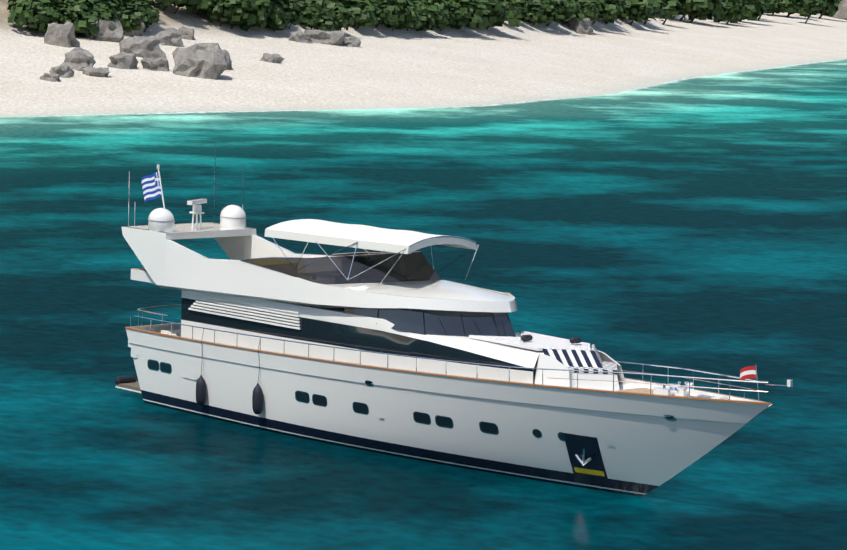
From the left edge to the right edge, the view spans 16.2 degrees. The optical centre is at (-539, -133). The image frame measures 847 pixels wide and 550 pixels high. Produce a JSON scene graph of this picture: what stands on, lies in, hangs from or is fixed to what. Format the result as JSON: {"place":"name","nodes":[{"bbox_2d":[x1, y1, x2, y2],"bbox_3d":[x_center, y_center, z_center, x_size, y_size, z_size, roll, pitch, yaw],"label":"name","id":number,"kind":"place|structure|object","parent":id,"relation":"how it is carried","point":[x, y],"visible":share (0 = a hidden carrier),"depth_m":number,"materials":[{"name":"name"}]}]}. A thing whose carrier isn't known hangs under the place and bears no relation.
{"place":"outdoors","nodes":[
{"label":"outdoors","id":0,"kind":"place"},
{"bbox_2d":[115,350,675,477],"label":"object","id":1,"kind":"object","parent":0,"point":[584,454],"visible":0.9,"depth_m":93.05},
{"bbox_2d":[0,59,846,549],"bbox_3d":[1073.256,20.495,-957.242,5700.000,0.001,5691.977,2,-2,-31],"label":"water","id":2,"kind":"structure","parent":0,"point":[696,223],"depth_m":147.51,"materials":[{"name":"teal liquid"}]},
{"bbox_2d":[126,325,771,496],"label":"hull","id":3,"kind":"object","parent":2,"relation":"in","point":[650,447],"visible":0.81,"depth_m":94.09,"materials":[{"name":"white plastic"}]},
{"bbox_2d":[196,329,262,413],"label":"boat fenders","id":4,"kind":"object","parent":3,"relation":"attached to","point":[257,401],"visible":1,"depth_m":100.69,"materials":[{"name":"black"}]},
{"bbox_2d":[125,323,772,404],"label":"deck","id":5,"kind":"structure","parent":3,"relation":"on","point":[158,329],"depth_m":92.47,"materials":[{"name":"brown wood"}]},
{"bbox_2d":[181,290,625,390],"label":"house","id":6,"kind":"structure","parent":5,"relation":"on","point":[336,327],"depth_m":97.00,"materials":[{"name":"white plastic"}]},
{"bbox_2d":[122,222,517,311],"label":"flybridge","id":7,"kind":"object","parent":6,"relation":"on","point":[166,261],"visible":0.81,"depth_m":102.16,"materials":[{"name":"white plastic"}]},
{"bbox_2d":[128,145,246,231],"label":"mast equipment","id":8,"kind":"object","parent":7,"relation":"on","point":[163,220],"visible":1,"depth_m":108.27,"materials":[{"name":"white plastic"},{"name":"steel"},{"name":"flag fabric"}]},
{"bbox_2d":[240,252,440,283],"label":"flybridge windscreen","id":9,"kind":"object","parent":7,"relation":"on","point":[414,266],"visible":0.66,"depth_m":98.91,"materials":[{"name":"glass"}]},
{"bbox_2d":[241,251,420,259],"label":"fly glass rail","id":10,"kind":"object","parent":9,"relation":"attached to","point":[332,254],"visible":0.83,"depth_m":100.27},
{"bbox_2d":[264,219,478,285],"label":"bimini","id":11,"kind":"object","parent":7,"relation":"attached to","point":[356,236],"visible":1,"depth_m":98.93,"materials":[{"name":"white fabric"}]},
{"bbox_2d":[344,308,515,336],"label":"wheelhouse","id":12,"kind":"object","parent":6,"relation":"on","point":[446,323],"visible":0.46,"depth_m":95.35,"materials":[{"name":"black glass"}]},
{"bbox_2d":[469,331,616,373],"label":"coachroof","id":13,"kind":"object","parent":6,"relation":"on","point":[574,353],"visible":1,"depth_m":92.28,"materials":[{"name":"white plastic"}]},
{"bbox_2d":[161,295,728,399],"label":"deck fitting","id":14,"kind":"object","parent":5,"relation":"on","point":[677,391],"visible":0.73,"depth_m":101.36,"materials":[{"name":"white plastic"}]},
{"bbox_2d":[130,304,792,400],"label":"rails","id":15,"kind":"object","parent":5,"relation":"on","point":[747,373],"visible":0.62,"depth_m":90.41,"materials":[{"name":"silver metal"}]},
{"bbox_2d":[0,0,846,116],"bbox_3d":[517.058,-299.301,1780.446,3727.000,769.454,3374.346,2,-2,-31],"label":"ground","id":16,"kind":"structure","parent":0,"point":[382,67],"depth_m":385.85,"materials":[{"name":"beige sand"}]},
{"bbox_2d":[7,0,842,34],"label":"vegetation","id":17,"kind":"object","parent":16,"relation":"on","point":[338,15],"visible":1,"depth_m":447.91,"materials":[{"name":"green plant"}]},
{"bbox_2d":[40,0,846,81],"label":"rocks","id":18,"kind":"object","parent":16,"relation":"on","point":[206,60],"visible":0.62,"depth_m":353.22,"materials":[{"name":"grey stone"}]}
]}

